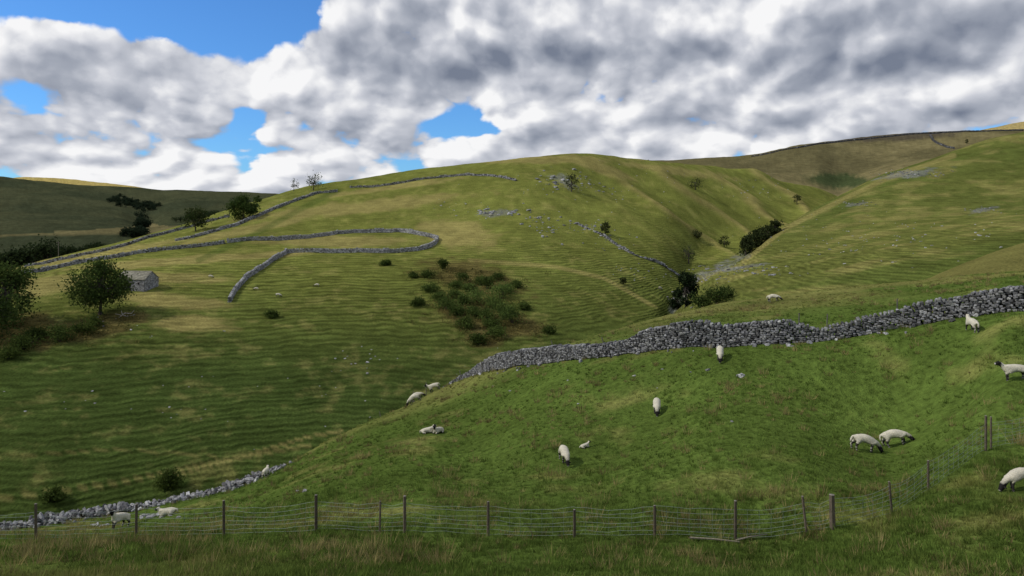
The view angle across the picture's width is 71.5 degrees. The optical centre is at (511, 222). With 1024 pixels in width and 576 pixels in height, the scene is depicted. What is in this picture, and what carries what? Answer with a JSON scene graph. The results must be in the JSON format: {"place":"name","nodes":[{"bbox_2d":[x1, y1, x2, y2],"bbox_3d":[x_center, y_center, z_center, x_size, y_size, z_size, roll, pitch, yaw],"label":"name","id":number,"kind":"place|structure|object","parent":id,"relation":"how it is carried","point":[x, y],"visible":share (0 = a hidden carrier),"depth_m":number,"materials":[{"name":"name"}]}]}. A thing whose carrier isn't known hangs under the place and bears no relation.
{"place":"outdoors","nodes":[
{"label":"outdoors","id":0,"kind":"place"},
{"bbox_2d":[0,122,1023,575],"bbox_3d":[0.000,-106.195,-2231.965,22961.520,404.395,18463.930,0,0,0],"label":"ground","id":1,"kind":"structure","parent":0,"point":[270,392],"depth_m":145.42,"materials":[{"name":"green plant"}]},
{"bbox_2d":[0,342,23,362],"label":"gorse bush","id":2,"kind":"object","parent":1,"relation":"on","point":[8,352],"visible":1,"depth_m":141.35,"materials":[{"name":"green plant"}]},
{"bbox_2d":[0,279,31,341],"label":"ash tree","id":3,"kind":"object","parent":1,"relation":"on","point":[4,311],"visible":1,"depth_m":151.29,"materials":[{"name":"green plant"}]},
{"bbox_2d":[0,255,44,324],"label":"ash tree","id":4,"kind":"object","parent":1,"relation":"on","point":[18,278],"visible":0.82,"depth_m":161.11,"materials":[{"name":"green plant"}]},
{"bbox_2d":[3,330,44,351],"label":"gorse bush","id":5,"kind":"object","parent":1,"relation":"on","point":[25,342],"visible":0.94,"depth_m":145.10,"materials":[{"name":"green plant"}]},
{"bbox_2d":[20,326,50,339],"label":"gorse bush","id":6,"kind":"object","parent":1,"relation":"on","point":[40,332],"visible":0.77,"depth_m":150.29,"materials":[{"name":"green plant"}]},
{"bbox_2d":[38,483,69,503],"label":"gorse bush","id":7,"kind":"object","parent":1,"relation":"on","point":[55,493],"visible":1,"depth_m":101.50,"materials":[{"name":"green plant"}]},
{"bbox_2d":[39,321,77,343],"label":"gorse bush","id":8,"kind":"object","parent":1,"relation":"on","point":[56,330],"visible":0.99,"depth_m":150.57,"materials":[{"name":"green plant"}]},
{"bbox_2d":[69,317,99,335],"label":"gorse bush","id":9,"kind":"object","parent":1,"relation":"on","point":[81,327],"visible":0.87,"depth_m":155.78,"materials":[{"name":"green plant"}]},
{"bbox_2d":[54,255,137,319],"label":"ash tree","id":10,"kind":"object","parent":1,"relation":"on","point":[119,284],"visible":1,"depth_m":169.00,"materials":[{"name":"green plant"}]},
{"bbox_2d":[84,314,108,327],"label":"gorse bush","id":11,"kind":"object","parent":1,"relation":"on","point":[94,319],"visible":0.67,"depth_m":161.81,"materials":[{"name":"green plant"}]},
{"bbox_2d":[0,193,217,267],"bbox_3d":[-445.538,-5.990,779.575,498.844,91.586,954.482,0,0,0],"label":"distant woodland","id":12,"kind":"object","parent":1,"relation":"on","point":[45,250],"visible":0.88,"depth_m":564.25,"materials":[{"name":"green plant"}]},
{"bbox_2d":[108,510,130,528],"bbox_3d":[-24.441,18.416,44.219,0.528,1.130,1.742,0,-13,20],"label":"sheep","id":13,"kind":"object","parent":1,"relation":"on","point":[119,515],"visible":0.95,"depth_m":43.96},
{"bbox_2d":[21,240,225,272],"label":"dry stone wall","id":14,"kind":"structure","parent":1,"relation":"on","point":[80,261],"depth_m":244.38,"materials":[{"name":"stone"}]},
{"bbox_2d":[23,214,229,266],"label":"dry stone wall","id":15,"kind":"structure","parent":1,"relation":"on","point":[114,246],"depth_m":291.90,"materials":[{"name":"stone"}]},
{"bbox_2d":[107,271,158,291],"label":"stone barn","id":16,"kind":"structure","parent":1,"relation":"on","point":[145,281],"depth_m":191.19,"materials":[{"name":"stone"}]},
{"bbox_2d":[0,461,292,530],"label":"dry stone wall","id":17,"kind":"structure","parent":1,"relation":"on","point":[51,518],"depth_m":55.00,"materials":[{"name":"stone"}]},
{"bbox_2d":[154,506,177,517],"bbox_3d":[-23.154,19.290,47.644,1.589,0.713,0.738,-16,-1,5],"label":"sheep","id":18,"kind":"object","parent":1,"relation":"on","point":[164,512],"visible":0.91,"depth_m":47.47},
{"bbox_2d":[151,466,185,490],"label":"gorse bush","id":19,"kind":"object","parent":1,"relation":"on","point":[171,477],"visible":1,"depth_m":106.92,"materials":[{"name":"green plant"}]},
{"bbox_2d":[180,205,214,230],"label":"ash tree","id":20,"kind":"object","parent":1,"relation":"on","point":[195,214],"visible":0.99,"depth_m":294.58,"materials":[{"name":"green plant"}]},
{"bbox_2d":[222,193,260,220],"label":"sycamore tree","id":21,"kind":"object","parent":1,"relation":"on","point":[242,204],"visible":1,"depth_m":305.44,"materials":[{"name":"green plant"}]},
{"bbox_2d":[175,189,337,240],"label":"dry stone wall","id":22,"kind":"structure","parent":1,"relation":"on","point":[250,217],"depth_m":303.82,"materials":[{"name":"stone"}]},
{"bbox_2d":[253,195,261,202],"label":"hawthorn tree","id":23,"kind":"object","parent":1,"relation":"on","point":[257,198],"visible":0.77,"depth_m":338.94,"materials":[{"name":"green plant"}]},
{"bbox_2d":[262,465,268,478],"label":"sheep","id":24,"kind":"object","parent":1,"relation":"on","point":[265,471],"visible":0.97,"depth_m":56.42},
{"bbox_2d":[263,309,281,318],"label":"gorse bush","id":25,"kind":"object","parent":1,"relation":"on","point":[271,313],"visible":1,"depth_m":172.01,"materials":[{"name":"green plant"}]},
{"bbox_2d":[0,265,557,347],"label":"bracken","id":26,"kind":"object","parent":1,"relation":"on","point":[508,324],"visible":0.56,"depth_m":167.95,"materials":[{"name":"green plant"}]},
{"bbox_2d":[306,172,323,190],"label":"wind blown tree","id":27,"kind":"object","parent":1,"relation":"on","point":[315,183],"visible":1,"depth_m":358.77,"materials":[{"name":"grey plant"}]},
{"bbox_2d":[226,228,438,301],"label":"dry stone wall","id":28,"kind":"structure","parent":1,"relation":"on","point":[249,274],"depth_m":246.89,"materials":[{"name":"stone"}]},
{"bbox_2d":[376,259,391,265],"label":"gorse bush","id":29,"kind":"object","parent":1,"relation":"on","point":[386,262],"visible":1,"depth_m":225.62,"materials":[{"name":"green plant"}]},
{"bbox_2d":[406,394,420,405],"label":"sheep","id":30,"kind":"object","parent":1,"relation":"on","point":[412,397],"visible":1,"depth_m":73.19},
{"bbox_2d":[408,270,419,277],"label":"gorse bush","id":31,"kind":"object","parent":1,"relation":"on","point":[412,274],"visible":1,"depth_m":211.07,"materials":[{"name":"green plant"}]},
{"bbox_2d":[408,295,425,306],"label":"gorse bush","id":32,"kind":"object","parent":1,"relation":"on","point":[416,302],"visible":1,"depth_m":185.25,"materials":[{"name":"green plant"}]},
{"bbox_2d":[412,392,425,401],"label":"sheep","id":33,"kind":"object","parent":1,"relation":"on","point":[420,393],"visible":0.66,"depth_m":76.90},
{"bbox_2d":[417,268,437,278],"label":"gorse bush","id":34,"kind":"object","parent":1,"relation":"on","point":[426,273],"visible":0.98,"depth_m":211.51,"materials":[{"name":"green plant"}]},
{"bbox_2d":[420,424,435,433],"bbox_3d":[-6.227,15.329,52.779,1.300,0.583,0.604,-6,0,0],"label":"sheep","id":35,"kind":"object","parent":1,"relation":"on","point":[427,430],"visible":0.91,"depth_m":52.62},
{"bbox_2d":[420,279,442,292],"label":"gorse bush","id":36,"kind":"object","parent":1,"relation":"on","point":[430,287],"visible":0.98,"depth_m":197.72,"materials":[{"name":"green plant"}]},
{"bbox_2d":[424,383,439,392],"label":"sheep","id":37,"kind":"object","parent":1,"relation":"on","point":[431,386],"visible":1,"depth_m":76.22},
{"bbox_2d":[350,173,516,187],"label":"dry stone wall","id":38,"kind":"structure","parent":1,"relation":"on","point":[453,175],"depth_m":353.74,"materials":[{"name":"stone"}]},
{"bbox_2d":[432,426,443,433],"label":"sheep","id":39,"kind":"object","parent":1,"relation":"on","point":[436,430],"visible":1,"depth_m":52.32},
{"bbox_2d":[428,289,447,300],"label":"gorse bush","id":40,"kind":"object","parent":1,"relation":"on","point":[437,294],"visible":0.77,"depth_m":190.09,"materials":[{"name":"green plant"}]},
{"bbox_2d":[435,258,450,268],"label":"gorse bush","id":41,"kind":"object","parent":1,"relation":"on","point":[442,262],"visible":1,"depth_m":221.63,"materials":[{"name":"green plant"}]},
{"bbox_2d":[430,294,460,308],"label":"gorse bush","id":42,"kind":"object","parent":1,"relation":"on","point":[446,303],"visible":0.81,"depth_m":182.94,"materials":[{"name":"green plant"}]},
{"bbox_2d":[446,286,464,298],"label":"gorse bush","id":43,"kind":"object","parent":1,"relation":"on","point":[454,292],"visible":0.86,"depth_m":192.60,"materials":[{"name":"green plant"}]},
{"bbox_2d":[448,277,465,289],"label":"gorse bush","id":44,"kind":"object","parent":1,"relation":"on","point":[457,284],"visible":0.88,"depth_m":201.88,"materials":[{"name":"green plant"}]},
{"bbox_2d":[446,299,468,315],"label":"gorse bush","id":45,"kind":"object","parent":1,"relation":"on","point":[459,309],"visible":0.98,"depth_m":176.99,"materials":[{"name":"green plant"}]},
{"bbox_2d":[453,271,469,280],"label":"gorse bush","id":46,"kind":"object","parent":1,"relation":"on","point":[463,275],"visible":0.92,"depth_m":209.42,"materials":[{"name":"green plant"}]},
{"bbox_2d":[449,313,476,328],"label":"gorse bush","id":47,"kind":"object","parent":1,"relation":"on","point":[465,322],"visible":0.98,"depth_m":167.35,"materials":[{"name":"green plant"}]},
{"bbox_2d":[455,294,470,304],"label":"gorse bush","id":48,"kind":"object","parent":1,"relation":"on","point":[462,298],"visible":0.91,"depth_m":186.29,"materials":[{"name":"green plant"}]},
{"bbox_2d":[460,282,477,291],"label":"gorse bush","id":49,"kind":"object","parent":1,"relation":"on","point":[467,287],"visible":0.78,"depth_m":197.68,"materials":[{"name":"green plant"}]},
{"bbox_2d":[463,304,482,316],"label":"gorse bush","id":50,"kind":"object","parent":1,"relation":"on","point":[473,309],"visible":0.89,"depth_m":176.62,"materials":[{"name":"green plant"}]},
{"bbox_2d":[458,283,492,305],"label":"gorse bush","id":51,"kind":"object","parent":1,"relation":"on","point":[474,294],"visible":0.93,"depth_m":186.66,"materials":[{"name":"green plant"}]},
{"bbox_2d":[463,330,489,345],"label":"gorse bush","id":52,"kind":"object","parent":1,"relation":"on","point":[476,338],"visible":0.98,"depth_m":157.18,"materials":[{"name":"green plant"}]},
{"bbox_2d":[471,273,485,284],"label":"gorse bush","id":53,"kind":"object","parent":1,"relation":"on","point":[477,279],"visible":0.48,"depth_m":205.81,"materials":[{"name":"green plant"}]},
{"bbox_2d":[476,273,497,288],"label":"gorse bush","id":54,"kind":"object","parent":1,"relation":"on","point":[489,281],"visible":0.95,"depth_m":200.55,"materials":[{"name":"green plant"}]},
{"bbox_2d":[477,305,498,318],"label":"gorse bush","id":55,"kind":"object","parent":1,"relation":"on","point":[485,312],"visible":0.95,"depth_m":174.19,"materials":[{"name":"green plant"}]},
{"bbox_2d":[90,330,888,526],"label":"scattered stones","id":56,"kind":"object","parent":1,"relation":"on","point":[305,490],"visible":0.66,"depth_m":46.95,"materials":[{"name":"stone"}]},
{"bbox_2d":[481,314,505,329],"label":"gorse bush","id":57,"kind":"object","parent":1,"relation":"on","point":[491,322],"visible":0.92,"depth_m":168.56,"materials":[{"name":"green plant"}]},
{"bbox_2d":[478,294,510,308],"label":"gorse bush","id":58,"kind":"object","parent":1,"relation":"on","point":[493,301],"visible":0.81,"depth_m":183.52,"materials":[{"name":"green plant"}]},
{"bbox_2d":[483,322,507,339],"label":"gorse bush","id":59,"kind":"object","parent":1,"relation":"on","point":[500,331],"visible":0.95,"depth_m":160.93,"materials":[{"name":"green plant"}]},
{"bbox_2d":[491,271,505,280],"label":"gorse bush","id":60,"kind":"object","parent":1,"relation":"on","point":[499,276],"visible":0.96,"depth_m":210.13,"materials":[{"name":"green plant"}]},
{"bbox_2d":[485,280,516,299],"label":"gorse bush","id":61,"kind":"object","parent":1,"relation":"on","point":[501,288],"visible":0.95,"depth_m":191.99,"materials":[{"name":"green plant"}]},
{"bbox_2d":[3,160,1001,449],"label":"scattered stones","id":62,"kind":"object","parent":1,"relation":"on","point":[613,274],"visible":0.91,"depth_m":205.86,"materials":[{"name":"stone"}]},
{"bbox_2d":[492,301,514,312],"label":"gorse bush","id":63,"kind":"object","parent":1,"relation":"on","point":[499,306],"visible":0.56,"depth_m":178.54,"materials":[{"name":"green plant"}]},
{"bbox_2d":[497,282,516,293],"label":"gorse bush","id":64,"kind":"object","parent":1,"relation":"on","point":[509,285],"visible":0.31,"depth_m":197.54,"materials":[{"name":"green plant"}]},
{"bbox_2d":[493,301,527,324],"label":"gorse bush","id":65,"kind":"object","parent":1,"relation":"on","point":[508,314],"visible":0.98,"depth_m":171.64,"materials":[{"name":"green plant"}]},
{"bbox_2d":[0,415,1022,540],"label":"wire fence","id":66,"kind":"object","parent":1,"relation":"on","point":[832,507],"visible":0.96,"depth_m":23.73,"materials":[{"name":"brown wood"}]},
{"bbox_2d":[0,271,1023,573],"bbox_3d":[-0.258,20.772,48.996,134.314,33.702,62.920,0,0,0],"label":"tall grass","id":67,"kind":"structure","parent":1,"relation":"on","point":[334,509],"depth_m":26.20,"materials":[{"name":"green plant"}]},
{"bbox_2d":[0,444,1023,575],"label":"tussock grass","id":68,"kind":"structure","parent":1,"relation":"on","point":[874,565],"depth_m":19.96,"materials":[{"name":"green plant"}]},
{"bbox_2d":[509,278,522,287],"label":"gorse bush","id":69,"kind":"object","parent":1,"relation":"on","point":[517,283],"visible":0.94,"depth_m":201.98,"materials":[{"name":"green plant"}]},
{"bbox_2d":[515,300,531,310],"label":"gorse bush","id":70,"kind":"object","parent":1,"relation":"on","point":[525,306],"visible":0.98,"depth_m":182.80,"materials":[{"name":"green plant"}]},
{"bbox_2d":[540,324,558,334],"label":"gorse bush","id":71,"kind":"object","parent":1,"relation":"on","point":[550,330],"visible":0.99,"depth_m":166.37,"materials":[{"name":"green plant"}]},
{"bbox_2d":[477,208,637,250],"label":"limestone outcrop","id":72,"kind":"object","parent":1,"relation":"on","point":[508,213],"visible":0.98,"depth_m":280.80,"materials":[{"name":"grey stone"}]},
{"bbox_2d":[558,445,570,466],"bbox_3d":[2.787,12.277,37.625,0.488,0.832,1.646,0,1,-10],"label":"sheep","id":73,"kind":"object","parent":1,"relation":"on","point":[563,451],"visible":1,"depth_m":37.35},
{"bbox_2d":[564,171,579,191],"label":"hawthorn tree","id":74,"kind":"object","parent":1,"relation":"on","point":[574,180],"visible":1,"depth_m":322.97,"materials":[{"name":"green plant"}]},
{"bbox_2d":[536,168,612,194],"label":"limestone outcrop","id":75,"kind":"object","parent":1,"relation":"on","point":[553,176],"visible":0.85,"depth_m":336.88,"materials":[{"name":"grey stone"}]},
{"bbox_2d":[579,441,590,448],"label":"sheep","id":76,"kind":"object","parent":1,"relation":"on","point":[584,445],"visible":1,"depth_m":40.01},
{"bbox_2d":[598,221,609,232],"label":"hawthorn tree","id":77,"kind":"object","parent":1,"relation":"on","point":[605,227],"visible":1,"depth_m":268.86,"materials":[{"name":"green plant"}]},
{"bbox_2d":[560,216,679,275],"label":"dry stone wall","id":78,"kind":"structure","parent":1,"relation":"on","point":[627,249],"depth_m":260.51,"materials":[{"name":"stone"}]},
{"bbox_2d":[619,277,626,283],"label":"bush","id":79,"kind":"object","parent":1,"relation":"on","point":[623,280],"visible":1,"depth_m":222.28,"materials":[{"name":"green plant"}]},
{"bbox_2d":[379,299,897,415],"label":"old fence posts","id":80,"kind":"object","parent":1,"relation":"on","point":[694,320],"visible":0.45,"depth_m":51.99,"materials":[{"name":"grey wood"}]},
{"bbox_2d":[653,397,660,416],"bbox_3d":[8.806,11.169,43.255,0.488,0.832,1.646,0,7,10],"label":"sheep","id":81,"kind":"object","parent":1,"relation":"on","point":[656,403],"visible":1,"depth_m":42.91},
{"bbox_2d":[668,292,683,308],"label":"spruce tree","id":82,"kind":"object","parent":1,"relation":"on","point":[675,303],"visible":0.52,"depth_m":223.55,"materials":[{"name":"green plant"}]},
{"bbox_2d":[673,270,699,307],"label":"deciduous tree","id":83,"kind":"object","parent":1,"relation":"on","point":[686,279],"visible":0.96,"depth_m":201.16,"materials":[{"name":"green plant"}]},
{"bbox_2d":[681,245,695,263],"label":"hawthorn tree","id":84,"kind":"object","parent":1,"relation":"on","point":[688,253],"visible":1,"depth_m":283.54,"materials":[{"name":"green plant"}]},
{"bbox_2d":[687,178,702,189],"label":"hawthorn tree","id":85,"kind":"object","parent":1,"relation":"on","point":[695,183],"visible":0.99,"depth_m":394.56,"materials":[{"name":"green plant"}]},
{"bbox_2d":[692,229,701,237],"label":"hawthorn tree","id":86,"kind":"object","parent":1,"relation":"on","point":[696,234],"visible":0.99,"depth_m":321.81,"materials":[{"name":"green plant"}]},
{"bbox_2d":[688,292,712,307],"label":"hazel bush","id":87,"kind":"object","parent":1,"relation":"on","point":[698,301],"visible":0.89,"depth_m":180.29,"materials":[{"name":"green plant"}]},
{"bbox_2d":[701,284,734,303],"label":"hazel bush","id":88,"kind":"object","parent":1,"relation":"on","point":[712,294],"visible":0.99,"depth_m":176.47,"materials":[{"name":"green plant"}]},
{"bbox_2d":[716,345,723,362],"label":"sheep","id":89,"kind":"object","parent":1,"relation":"on","point":[720,351],"visible":1,"depth_m":46.64},
{"bbox_2d":[718,236,729,246],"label":"hawthorn tree","id":90,"kind":"object","parent":1,"relation":"on","point":[725,243],"visible":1,"depth_m":322.21,"materials":[{"name":"green plant"}]},
{"bbox_2d":[716,285,736,299],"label":"hazel bush","id":91,"kind":"object","parent":1,"relation":"on","point":[729,294],"visible":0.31,"depth_m":180.69,"materials":[{"name":"green plant"}]},
{"bbox_2d":[689,534,766,541],"bbox_3d":[7.021,10.121,22.788,2.687,0.175,0.366,0,0,-10],"label":"fallen stick","id":92,"kind":"object","parent":1,"relation":"on","point":[725,539],"visible":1,"depth_m":22.71,"materials":[{"name":"grey wood"}]},
{"bbox_2d":[442,285,1023,387],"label":"dry stone wall","id":93,"kind":"structure","parent":1,"relation":"on","point":[684,334],"depth_m":48.88,"materials":[{"name":"stone"}]},
{"bbox_2d":[666,264,807,307],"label":"limestone outcrop","id":94,"kind":"object","parent":1,"relation":"on","point":[734,270],"visible":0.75,"depth_m":237.06,"materials":[{"name":"grey stone"}]},
{"bbox_2d":[738,235,755,255],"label":"alder tree","id":95,"kind":"object","parent":1,"relation":"on","point":[745,244],"visible":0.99,"depth_m":283.96,"materials":[{"name":"green plant"}]},
{"bbox_2d":[743,232,760,251],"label":"alder tree","id":96,"kind":"object","parent":1,"relation":"on","point":[757,242],"visible":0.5,"depth_m":311.95,"materials":[{"name":"green plant"}]},
{"bbox_2d":[750,229,763,247],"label":"alder tree","id":97,"kind":"object","parent":1,"relation":"on","point":[757,233],"visible":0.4,"depth_m":316.77,"materials":[{"name":"green plant"}]},
{"bbox_2d":[758,225,775,240],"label":"alder tree","id":98,"kind":"object","parent":1,"relation":"on","point":[766,235],"visible":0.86,"depth_m":310.34,"materials":[{"name":"green plant"}]},
{"bbox_2d":[766,294,782,301],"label":"sheep","id":99,"kind":"object","parent":1,"relation":"on","point":[770,296],"visible":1,"depth_m":81.01},
{"bbox_2d":[767,219,783,232],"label":"alder tree","id":100,"kind":"object","parent":1,"relation":"on","point":[775,224],"visible":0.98,"depth_m":308.53,"materials":[{"name":"green plant"}]},
{"bbox_2d":[792,194,800,203],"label":"hawthorn tree","id":101,"kind":"object","parent":1,"relation":"on","point":[797,197],"visible":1,"depth_m":443.67,"materials":[{"name":"green plant"}]},
{"bbox_2d":[850,434,883,452],"bbox_3d":[16.671,10.351,33.385,1.567,0.792,0.465,7,1,5],"label":"sheep","id":102,"kind":"object","parent":1,"relation":"on","point":[858,439],"visible":1,"depth_m":33.25},
{"bbox_2d":[751,129,1023,156],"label":"dry stone wall","id":103,"kind":"structure","parent":1,"relation":"on","point":[891,136],"depth_m":1015.94,"materials":[{"name":"stone"}]},
{"bbox_2d":[879,429,914,447],"bbox_3d":[18.482,10.308,34.160,1.567,0.792,0.465,-16,-3,12],"label":"sheep","id":104,"kind":"object","parent":1,"relation":"on","point":[888,435],"visible":1,"depth_m":34.05},
{"bbox_2d":[838,168,998,212],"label":"scree","id":105,"kind":"structure","parent":1,"relation":"on","point":[912,177],"depth_m":364.14,"materials":[{"name":"stone"}]},
{"bbox_2d":[929,134,954,148],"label":"dry stone wall","id":106,"kind":"structure","parent":1,"relation":"on","point":[935,141],"depth_m":919.26,"materials":[{"name":"stone"}]},
{"bbox_2d":[964,313,979,332],"bbox_3d":[26.145,5.732,40.452,0.436,0.934,1.439,0,3,5],"label":"sheep","id":107,"kind":"object","parent":1,"relation":"on","point":[972,322],"visible":1,"depth_m":40.19},
{"bbox_2d":[994,361,1023,380],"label":"sheep","id":108,"kind":"object","parent":1,"relation":"on","point":[1007,369],"visible":1,"depth_m":32.85},
{"bbox_2d":[998,467,1023,491],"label":"sheep","id":109,"kind":"object","parent":1,"relation":"on","point":[1012,477],"visible":0.99,"depth_m":22.48},
{"bbox_2d":[0,0,1023,193],"label":"sky","id":110,"kind":"structure","parent":0,"point":[256,96],"materials":[{"name":"white"}]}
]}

